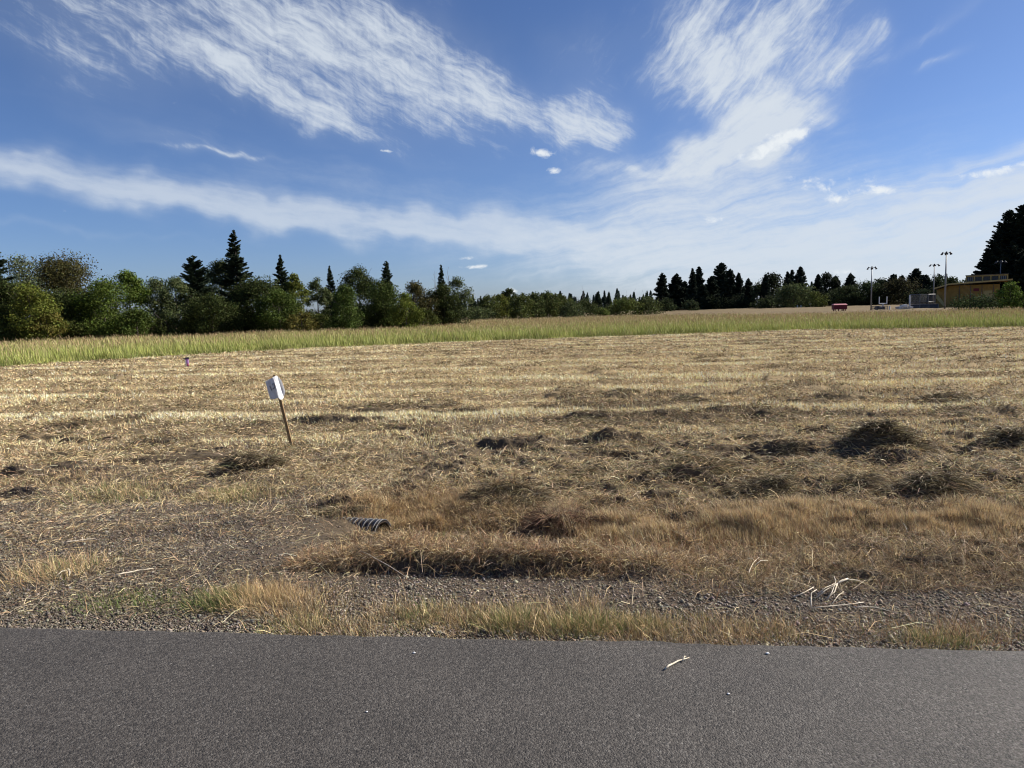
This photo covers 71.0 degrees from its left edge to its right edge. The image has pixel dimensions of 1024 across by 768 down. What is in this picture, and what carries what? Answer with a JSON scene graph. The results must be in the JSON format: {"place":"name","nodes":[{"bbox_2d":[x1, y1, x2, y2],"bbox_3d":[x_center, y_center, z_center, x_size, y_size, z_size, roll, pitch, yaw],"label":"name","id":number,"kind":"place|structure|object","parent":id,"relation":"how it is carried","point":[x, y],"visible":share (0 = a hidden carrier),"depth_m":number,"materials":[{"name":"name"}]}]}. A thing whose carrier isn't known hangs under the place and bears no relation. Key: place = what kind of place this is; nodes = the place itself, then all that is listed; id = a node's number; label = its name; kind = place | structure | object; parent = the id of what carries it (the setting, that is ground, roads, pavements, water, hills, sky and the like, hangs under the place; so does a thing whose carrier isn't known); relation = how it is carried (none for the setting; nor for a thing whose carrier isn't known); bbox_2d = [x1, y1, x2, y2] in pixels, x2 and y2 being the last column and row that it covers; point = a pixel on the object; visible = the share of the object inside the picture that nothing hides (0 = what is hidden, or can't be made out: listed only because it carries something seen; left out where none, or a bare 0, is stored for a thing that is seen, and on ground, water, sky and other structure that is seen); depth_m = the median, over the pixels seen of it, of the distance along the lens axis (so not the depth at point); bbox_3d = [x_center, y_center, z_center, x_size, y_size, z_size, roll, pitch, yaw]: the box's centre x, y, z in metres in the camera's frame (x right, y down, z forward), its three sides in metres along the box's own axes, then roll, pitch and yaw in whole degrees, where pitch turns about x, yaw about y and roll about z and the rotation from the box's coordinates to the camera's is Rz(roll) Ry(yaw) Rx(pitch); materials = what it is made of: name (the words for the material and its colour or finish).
{"place":"outdoors","nodes":[
{"label":"outdoors","id":0,"kind":"place"},
{"bbox_2d":[0,627,1023,767],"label":"road","id":1,"kind":"structure","parent":0,"point":[69,698],"depth_m":2.95,"materials":[{"name":"asphalt"}]},
{"bbox_2d":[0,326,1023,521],"bbox_3d":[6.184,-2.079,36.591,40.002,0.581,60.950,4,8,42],"label":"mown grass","id":2,"kind":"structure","parent":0,"point":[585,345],"depth_m":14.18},
{"bbox_2d":[0,303,1023,650],"bbox_3d":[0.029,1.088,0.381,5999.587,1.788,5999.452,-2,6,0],"label":"ground","id":3,"kind":"structure","parent":0,"point":[478,447],"depth_m":8.93,"materials":[{"name":"soil"}]},
{"bbox_2d":[0,277,36,339],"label":"deciduous tree","id":4,"kind":"object","parent":3,"relation":"on","point":[5,287],"visible":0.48,"depth_m":64.13,"materials":[{"name":"green plant"}]},
{"bbox_2d":[0,322,37,341],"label":"shrub","id":5,"kind":"object","parent":3,"relation":"on","point":[7,333],"visible":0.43,"depth_m":62.18,"materials":[{"name":"green plant"}]},
{"bbox_2d":[0,254,49,331],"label":"deciduous tree","id":6,"kind":"object","parent":3,"relation":"on","point":[24,263],"visible":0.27,"depth_m":73.12,"materials":[{"name":"green plant"}]},
{"bbox_2d":[0,281,71,342],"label":"deciduous tree","id":7,"kind":"object","parent":3,"relation":"on","point":[31,300],"visible":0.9,"depth_m":62.11,"materials":[{"name":"green plant"}]},
{"bbox_2d":[26,311,69,340],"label":"bush","id":8,"kind":"object","parent":3,"relation":"on","point":[47,327],"visible":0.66,"depth_m":62.38,"materials":[{"name":"green plant"}]},
{"bbox_2d":[13,248,125,338],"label":"deciduous tree","id":9,"kind":"object","parent":3,"relation":"on","point":[58,272],"visible":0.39,"depth_m":76.86,"materials":[{"name":"green plant"}]},
{"bbox_2d":[32,285,108,339],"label":"deciduous tree","id":10,"kind":"object","parent":3,"relation":"on","point":[60,297],"visible":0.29,"depth_m":69.84,"materials":[{"name":"green plant"}]},
{"bbox_2d":[51,315,110,339],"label":"shrub","id":11,"kind":"object","parent":3,"relation":"on","point":[75,328],"visible":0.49,"depth_m":68.36,"materials":[{"name":"green plant"}]},
{"bbox_2d":[61,277,150,339],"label":"deciduous tree","id":12,"kind":"object","parent":3,"relation":"on","point":[102,290],"visible":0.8,"depth_m":69.23,"materials":[{"name":"green plant"}]},
{"bbox_2d":[108,269,153,333],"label":"deciduous tree","id":13,"kind":"object","parent":3,"relation":"on","point":[132,280],"visible":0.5,"depth_m":76.77,"materials":[{"name":"green plant"}]},
{"bbox_2d":[111,307,156,336],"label":"bush","id":14,"kind":"object","parent":3,"relation":"on","point":[134,324],"visible":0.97,"depth_m":68.42,"materials":[{"name":"green plant"}]},
{"bbox_2d":[143,276,176,334],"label":"deciduous tree","id":15,"kind":"object","parent":3,"relation":"on","point":[153,284],"visible":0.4,"depth_m":81.19,"materials":[{"name":"green plant"}]},
{"bbox_2d":[146,311,194,337],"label":"shrub","id":16,"kind":"object","parent":3,"relation":"on","point":[162,328],"visible":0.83,"depth_m":71.51,"materials":[{"name":"green plant"}]},
{"bbox_2d":[149,275,204,332],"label":"deciduous tree","id":17,"kind":"object","parent":3,"relation":"on","point":[171,306],"visible":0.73,"depth_m":76.76,"materials":[{"name":"green plant"}]},
{"bbox_2d":[179,255,217,331],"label":"conifer tree","id":18,"kind":"object","parent":3,"relation":"on","point":[196,280],"visible":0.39,"depth_m":79.50,"materials":[{"name":"green plant"}]},
{"bbox_2d":[178,291,247,335],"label":"deciduous tree","id":19,"kind":"object","parent":3,"relation":"on","point":[204,308],"visible":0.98,"depth_m":72.84,"materials":[{"name":"green plant"}]},
{"bbox_2d":[204,258,234,313],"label":"deciduous tree","id":20,"kind":"object","parent":3,"relation":"on","point":[214,273],"visible":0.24,"depth_m":85.67,"materials":[{"name":"green plant"}]},
{"bbox_2d":[214,230,254,327],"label":"conifer tree","id":21,"kind":"object","parent":3,"relation":"on","point":[234,266],"visible":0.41,"depth_m":84.52,"materials":[{"name":"green plant"}]},
{"bbox_2d":[210,448,289,471],"bbox_3d":[-3.215,0.917,8.840,1.088,0.253,0.718,-2,6,0],"label":"hay clump","id":22,"kind":"object","parent":3,"relation":"on","point":[254,458],"visible":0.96,"depth_m":8.76,"materials":[{"name":"brown plant"}]},
{"bbox_2d":[221,274,289,332],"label":"deciduous tree","id":23,"kind":"object","parent":3,"relation":"on","point":[248,291],"visible":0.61,"depth_m":77.41,"materials":[{"name":"green plant"}]},
{"bbox_2d":[251,286,306,332],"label":"deciduous tree","id":24,"kind":"object","parent":3,"relation":"on","point":[275,298],"visible":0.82,"depth_m":75.17,"materials":[{"name":"green plant"}]},
{"bbox_2d":[265,375,292,446],"bbox_3d":[-3.356,0.519,10.411,0.351,1.317,0.114,-6,7,-37],"label":"marker stake","id":25,"kind":"object","parent":3,"relation":"on","point":[275,387],"visible":0.98,"depth_m":10.35,"materials":[{"name":"white wood"}]},
{"bbox_2d":[270,254,298,327],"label":"conifer tree","id":26,"kind":"object","parent":3,"relation":"on","point":[281,276],"visible":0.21,"depth_m":86.59,"materials":[{"name":"green plant"}]},
{"bbox_2d":[283,272,312,327],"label":"deciduous tree","id":27,"kind":"object","parent":3,"relation":"on","point":[296,286],"visible":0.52,"depth_m":81.43,"materials":[{"name":"green plant"}]},
{"bbox_2d":[280,307,319,332],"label":"bush","id":28,"kind":"object","parent":3,"relation":"on","point":[301,321],"visible":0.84,"depth_m":74.17,"materials":[{"name":"green plant"}]},
{"bbox_2d":[304,277,333,329],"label":"deciduous tree","id":29,"kind":"object","parent":3,"relation":"on","point":[322,295],"visible":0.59,"depth_m":85.88,"materials":[{"name":"green plant"}]},
{"bbox_2d":[323,265,338,324],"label":"conifer tree","id":30,"kind":"object","parent":3,"relation":"on","point":[331,287],"visible":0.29,"depth_m":90.22,"materials":[{"name":"green plant"}]},
{"bbox_2d":[305,499,379,517],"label":"hay clump","id":31,"kind":"object","parent":3,"relation":"on","point":[338,511],"visible":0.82,"depth_m":6.54,"materials":[{"name":"brown plant"}]},
{"bbox_2d":[322,282,364,330],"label":"deciduous tree","id":32,"kind":"object","parent":3,"relation":"on","point":[344,297],"visible":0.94,"depth_m":76.80,"materials":[{"name":"green plant"}]},
{"bbox_2d":[314,515,391,533],"bbox_3d":[-1.726,1.334,6.530,1.309,0.276,0.280,-1,5,23],"label":"culvert pipe","id":33,"kind":"object","parent":3,"relation":"on","point":[367,523],"visible":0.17,"depth_m":6.29,"materials":[{"name":"black plastic"}]},
{"bbox_2d":[332,265,375,325],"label":"deciduous tree","id":34,"kind":"object","parent":3,"relation":"on","point":[361,277],"visible":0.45,"depth_m":90.06,"materials":[{"name":"green plant"}]},
{"bbox_2d":[355,278,410,328],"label":"deciduous tree","id":35,"kind":"object","parent":3,"relation":"on","point":[378,297],"visible":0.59,"depth_m":83.01,"materials":[{"name":"green plant"}]},
{"bbox_2d":[362,306,403,328],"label":"shrub","id":36,"kind":"object","parent":3,"relation":"on","point":[377,318],"visible":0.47,"depth_m":83.71,"materials":[{"name":"green plant"}]},
{"bbox_2d":[388,291,425,329],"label":"deciduous tree","id":37,"kind":"object","parent":3,"relation":"on","point":[404,304],"visible":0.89,"depth_m":78.32,"materials":[{"name":"green plant"}]},
{"bbox_2d":[395,279,441,324],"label":"deciduous tree","id":38,"kind":"object","parent":3,"relation":"on","point":[414,288],"visible":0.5,"depth_m":90.32,"materials":[{"name":"green plant"}]},
{"bbox_2d":[411,305,441,327],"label":"shrub","id":39,"kind":"object","parent":3,"relation":"on","point":[429,314],"visible":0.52,"depth_m":88.74,"materials":[{"name":"green plant"}]},
{"bbox_2d":[426,283,463,324],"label":"deciduous tree","id":40,"kind":"object","parent":3,"relation":"on","point":[443,291],"visible":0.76,"depth_m":92.54,"materials":[{"name":"green plant"}]},
{"bbox_2d":[438,307,462,325],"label":"shrub","id":41,"kind":"object","parent":3,"relation":"on","point":[456,319],"visible":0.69,"depth_m":92.87,"materials":[{"name":"green plant"}]},
{"bbox_2d":[446,276,475,324],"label":"deciduous tree","id":42,"kind":"object","parent":3,"relation":"on","point":[458,284],"visible":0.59,"depth_m":94.67,"materials":[{"name":"green plant"}]},
{"bbox_2d":[461,300,498,320],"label":"bush","id":43,"kind":"object","parent":3,"relation":"on","point":[478,313],"visible":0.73,"depth_m":165.50,"materials":[{"name":"green plant"}]},
{"bbox_2d":[476,295,502,319],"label":"deciduous tree","id":44,"kind":"object","parent":3,"relation":"on","point":[485,303],"visible":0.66,"depth_m":174.69,"materials":[{"name":"green plant"}]},
{"bbox_2d":[443,474,559,520],"bbox_3d":[-0.103,1.057,6.772,1.234,0.328,0.991,-2,6,0],"label":"hay clump","id":45,"kind":"object","parent":3,"relation":"on","point":[508,486],"visible":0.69,"depth_m":6.77,"materials":[{"name":"brown plant"}]},
{"bbox_2d":[489,294,514,319],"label":"deciduous tree","id":46,"kind":"object","parent":3,"relation":"on","point":[499,298],"visible":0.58,"depth_m":184.05,"materials":[{"name":"green plant"}]},
{"bbox_2d":[0,467,1023,650],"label":"gravel","id":47,"kind":"structure","parent":3,"relation":"on","point":[153,626],"depth_m":4.13,"materials":[{"name":"gravel"}]},
{"bbox_2d":[0,306,1023,366],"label":"tall grass","id":48,"kind":"structure","parent":3,"relation":"on","point":[26,352],"depth_m":53.79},
{"bbox_2d":[0,436,1023,650],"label":"grass tufts","id":49,"kind":"object","parent":3,"relation":"on","point":[228,597],"visible":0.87,"depth_m":3.99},
{"bbox_2d":[502,293,536,319],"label":"deciduous tree","id":50,"kind":"object","parent":3,"relation":"on","point":[521,303],"visible":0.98,"depth_m":166.15,"materials":[{"name":"green plant"}]},
{"bbox_2d":[519,291,547,317],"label":"deciduous tree","id":51,"kind":"object","parent":3,"relation":"on","point":[540,303],"visible":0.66,"depth_m":174.44,"materials":[{"name":"green plant"}]},
{"bbox_2d":[539,290,562,317],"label":"deciduous tree","id":52,"kind":"object","parent":3,"relation":"on","point":[550,300],"visible":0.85,"depth_m":182.90,"materials":[{"name":"green plant"}]},
{"bbox_2d":[512,501,608,537],"bbox_3d":[0.434,1.135,6.142,0.943,0.251,0.824,-2,6,0],"label":"hay clump","id":53,"kind":"object","parent":3,"relation":"on","point":[543,517],"visible":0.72,"depth_m":5.99,"materials":[{"name":"brown plant"}]},
{"bbox_2d":[556,300,587,317],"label":"deciduous tree","id":54,"kind":"object","parent":3,"relation":"on","point":[570,307],"visible":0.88,"depth_m":165.76,"materials":[{"name":"green plant"}]},
{"bbox_2d":[567,298,602,316],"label":"deciduous tree","id":55,"kind":"object","parent":3,"relation":"on","point":[588,305],"visible":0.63,"depth_m":173.85,"materials":[{"name":"green plant"}]},
{"bbox_2d":[564,462,611,480],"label":"hay clump","id":56,"kind":"object","parent":3,"relation":"on","point":[583,466],"visible":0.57,"depth_m":8.08,"materials":[{"name":"brown plant"}]},
{"bbox_2d":[609,293,643,315],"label":"deciduous tree","id":57,"kind":"object","parent":3,"relation":"on","point":[625,304],"visible":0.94,"depth_m":163.94,"materials":[{"name":"green plant"}]},
{"bbox_2d":[629,296,665,314],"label":"deciduous tree","id":58,"kind":"object","parent":3,"relation":"on","point":[646,302],"visible":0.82,"depth_m":171.38,"materials":[{"name":"green plant"}]},
{"bbox_2d":[652,273,671,310],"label":"conifer tree","id":59,"kind":"object","parent":3,"relation":"on","point":[661,289],"visible":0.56,"depth_m":242.76,"materials":[{"name":"green plant"}]},
{"bbox_2d":[655,297,677,311],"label":"deciduous tree","id":60,"kind":"object","parent":3,"relation":"on","point":[669,305],"visible":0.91,"depth_m":214.58,"materials":[{"name":"green plant"}]},
{"bbox_2d":[668,273,686,309],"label":"conifer tree","id":61,"kind":"object","parent":3,"relation":"on","point":[675,287],"visible":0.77,"depth_m":245.18,"materials":[{"name":"green plant"}]},
{"bbox_2d":[668,394,710,403],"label":"hay clump","id":62,"kind":"object","parent":3,"relation":"on","point":[694,397],"visible":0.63,"depth_m":14.21,"materials":[{"name":"brown plant"}]},
{"bbox_2d":[685,268,698,301],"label":"conifer tree","id":63,"kind":"object","parent":3,"relation":"on","point":[692,288],"visible":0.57,"depth_m":239.72,"materials":[{"name":"green plant"}]},
{"bbox_2d":[448,274,947,315],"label":"distant woods","id":64,"kind":"object","parent":3,"relation":"on","point":[617,295],"visible":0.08,"depth_m":436.65,"materials":[{"name":"green plant"}]},
{"bbox_2d":[694,284,710,308],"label":"conifer tree","id":65,"kind":"object","parent":3,"relation":"on","point":[701,296],"visible":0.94,"depth_m":231.30,"materials":[{"name":"green plant"}]},
{"bbox_2d":[651,450,766,475],"bbox_3d":[2.199,0.886,8.001,1.429,0.359,1.054,-2,6,0],"label":"hay clump","id":66,"kind":"object","parent":3,"relation":"on","point":[718,460],"visible":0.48,"depth_m":7.81,"materials":[{"name":"brown plant"}]},
{"bbox_2d":[705,276,720,307],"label":"conifer tree","id":67,"kind":"object","parent":3,"relation":"on","point":[712,287],"visible":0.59,"depth_m":237.81,"materials":[{"name":"green plant"}]},
{"bbox_2d":[713,262,734,296],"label":"conifer tree","id":68,"kind":"object","parent":3,"relation":"on","point":[719,272],"visible":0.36,"depth_m":250.38,"materials":[{"name":"green plant"}]},
{"bbox_2d":[719,268,741,307],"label":"conifer tree","id":69,"kind":"object","parent":3,"relation":"on","point":[729,286],"visible":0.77,"depth_m":229.60,"materials":[{"name":"green plant"}]},
{"bbox_2d":[707,285,758,308],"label":"deciduous tree","id":70,"kind":"object","parent":3,"relation":"on","point":[737,299],"visible":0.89,"depth_m":226.17,"materials":[{"name":"green plant"}]},
{"bbox_2d":[716,472,810,499],"bbox_3d":[2.457,1.013,7.120,0.966,0.255,0.751,-2,6,0],"label":"hay clump","id":71,"kind":"object","parent":3,"relation":"on","point":[751,486],"visible":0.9,"depth_m":7.06,"materials":[{"name":"brown plant"}]},
{"bbox_2d":[758,274,772,306],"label":"conifer tree","id":72,"kind":"object","parent":3,"relation":"on","point":[765,287],"visible":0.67,"depth_m":222.11,"materials":[{"name":"green plant"}]},
{"bbox_2d":[750,271,784,305],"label":"deciduous tree","id":73,"kind":"object","parent":3,"relation":"on","point":[773,278],"visible":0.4,"depth_m":226.55,"materials":[{"name":"green plant"}]},
{"bbox_2d":[749,294,789,308],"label":"deciduous tree","id":74,"kind":"object","parent":3,"relation":"on","point":[768,303],"visible":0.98,"depth_m":204.64,"materials":[{"name":"green plant"}]},
{"bbox_2d":[769,435,814,459],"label":"hay clump","id":75,"kind":"object","parent":3,"relation":"on","point":[793,451],"visible":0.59,"depth_m":9.03,"materials":[{"name":"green plant"}]},
{"bbox_2d":[771,281,817,307],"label":"deciduous tree","id":76,"kind":"object","parent":3,"relation":"on","point":[795,290],"visible":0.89,"depth_m":206.96,"materials":[{"name":"green plant"}]},
{"bbox_2d":[795,266,807,305],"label":"conifer tree","id":77,"kind":"object","parent":3,"relation":"on","point":[801,278],"visible":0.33,"depth_m":234.63,"materials":[{"name":"green plant"}]},
{"bbox_2d":[801,289,830,306],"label":"deciduous tree","id":78,"kind":"object","parent":3,"relation":"on","point":[815,296],"visible":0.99,"depth_m":200.27,"materials":[{"name":"green plant"}]},
{"bbox_2d":[812,271,839,305],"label":"deciduous tree","id":79,"kind":"object","parent":3,"relation":"on","point":[826,280],"visible":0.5,"depth_m":226.04,"materials":[{"name":"green plant"}]},
{"bbox_2d":[793,576,862,608],"bbox_3d":[1.782,1.145,4.020,0.351,0.085,0.478,2,7,31],"label":"dry branch","id":80,"kind":"object","parent":3,"relation":"on","point":[836,584],"visible":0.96,"depth_m":4.01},
{"bbox_2d":[825,278,866,305],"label":"deciduous tree","id":81,"kind":"object","parent":3,"relation":"on","point":[855,294],"visible":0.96,"depth_m":207.25,"materials":[{"name":"green plant"}]},
{"bbox_2d":[822,468,889,494],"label":"hay clump","id":82,"kind":"object","parent":3,"relation":"on","point":[852,478],"visible":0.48,"depth_m":7.01,"materials":[{"name":"brown plant"}]},
{"bbox_2d":[842,279,886,304],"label":"deciduous tree","id":83,"kind":"object","parent":3,"relation":"on","point":[865,287],"visible":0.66,"depth_m":207.85,"materials":[{"name":"green plant"}]},
{"bbox_2d":[822,414,941,453],"bbox_3d":[4.619,0.626,8.929,1.405,0.490,0.975,-2,6,0],"label":"hay clump","id":84,"kind":"object","parent":3,"relation":"on","point":[880,424],"visible":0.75,"depth_m":8.85,"materials":[{"name":"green plant"}]},
{"bbox_2d":[870,275,927,304],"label":"deciduous tree","id":85,"kind":"object","parent":3,"relation":"on","point":[892,287],"visible":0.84,"depth_m":204.45,"materials":[{"name":"green plant"}]},
{"bbox_2d":[906,268,923,291],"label":"conifer tree","id":86,"kind":"object","parent":3,"relation":"on","point":[916,273],"visible":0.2,"depth_m":220.14,"materials":[{"name":"green plant"}]},
{"bbox_2d":[903,286,936,303],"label":"deciduous tree","id":87,"kind":"object","parent":3,"relation":"on","point":[924,291],"visible":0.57,"depth_m":197.21,"materials":[{"name":"green plant"}]},
{"bbox_2d":[867,468,999,500],"bbox_3d":[3.998,0.951,6.841,1.385,0.338,0.851,-2,6,0],"label":"hay clump","id":88,"kind":"object","parent":3,"relation":"on","point":[938,479],"visible":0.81,"depth_m":6.68,"materials":[{"name":"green plant"}]},
{"bbox_2d":[922,273,946,301],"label":"deciduous tree","id":89,"kind":"object","parent":3,"relation":"on","point":[939,280],"visible":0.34,"depth_m":203.21,"materials":[{"name":"green plant"}]},
{"bbox_2d":[907,389,994,405],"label":"hay clump","id":90,"kind":"object","parent":3,"relation":"on","point":[938,396],"visible":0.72,"depth_m":13.45,"materials":[{"name":"brown plant"}]},
{"bbox_2d":[934,273,1012,307],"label":"concession building","id":91,"kind":"structure","parent":3,"relation":"on","point":[959,289],"depth_m":138.28,"materials":[{"name":"brown metal"}]},
{"bbox_2d":[943,288,1014,309],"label":"shrub","id":92,"kind":"object","parent":3,"relation":"on","point":[979,303],"visible":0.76,"depth_m":111.23,"materials":[{"name":"green plant"}]},
{"bbox_2d":[971,233,1006,274],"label":"conifer tree","id":93,"kind":"object","parent":3,"relation":"on","point":[990,259],"visible":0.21,"depth_m":151.42,"materials":[{"name":"green plant"}]},
{"bbox_2d":[977,209,1017,269],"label":"conifer tree","id":94,"kind":"object","parent":3,"relation":"on","point":[1007,215],"visible":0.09,"depth_m":153.92,"materials":[{"name":"green plant"}]},
{"bbox_2d":[975,245,1023,287],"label":"conifer tree","id":95,"kind":"object","parent":3,"relation":"on","point":[1012,255],"visible":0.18,"depth_m":142.31,"materials":[{"name":"green plant"}]},
{"bbox_2d":[975,423,1023,449],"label":"hay clump","id":96,"kind":"object","parent":3,"relation":"on","point":[998,430],"visible":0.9,"depth_m":8.98,"materials":[{"name":"brown plant"}]},
{"bbox_2d":[984,204,1023,271],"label":"conifer tree","id":97,"kind":"object","parent":3,"relation":"on","point":[1013,232],"visible":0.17,"depth_m":149.61,"materials":[{"name":"green plant"}]},
{"bbox_2d":[993,280,1023,308],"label":"deciduous tree","id":98,"kind":"object","parent":3,"relation":"on","point":[1010,301],"visible":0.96,"depth_m":104.00,"materials":[{"name":"green plant"}]},
{"bbox_2d":[996,255,1023,300],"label":"conifer tree","id":99,"kind":"object","parent":3,"relation":"on","point":[1018,276],"visible":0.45,"depth_m":138.21,"materials":[{"name":"green plant"}]},
{"bbox_2d":[0,460,1023,641],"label":"dry grass","id":100,"kind":"structure","parent":0,"point":[791,527],"depth_m":5.50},
{"bbox_2d":[0,0,1023,316],"label":"sky","id":101,"kind":"structure","parent":0,"point":[525,146],"materials":[{"name":"blue"}]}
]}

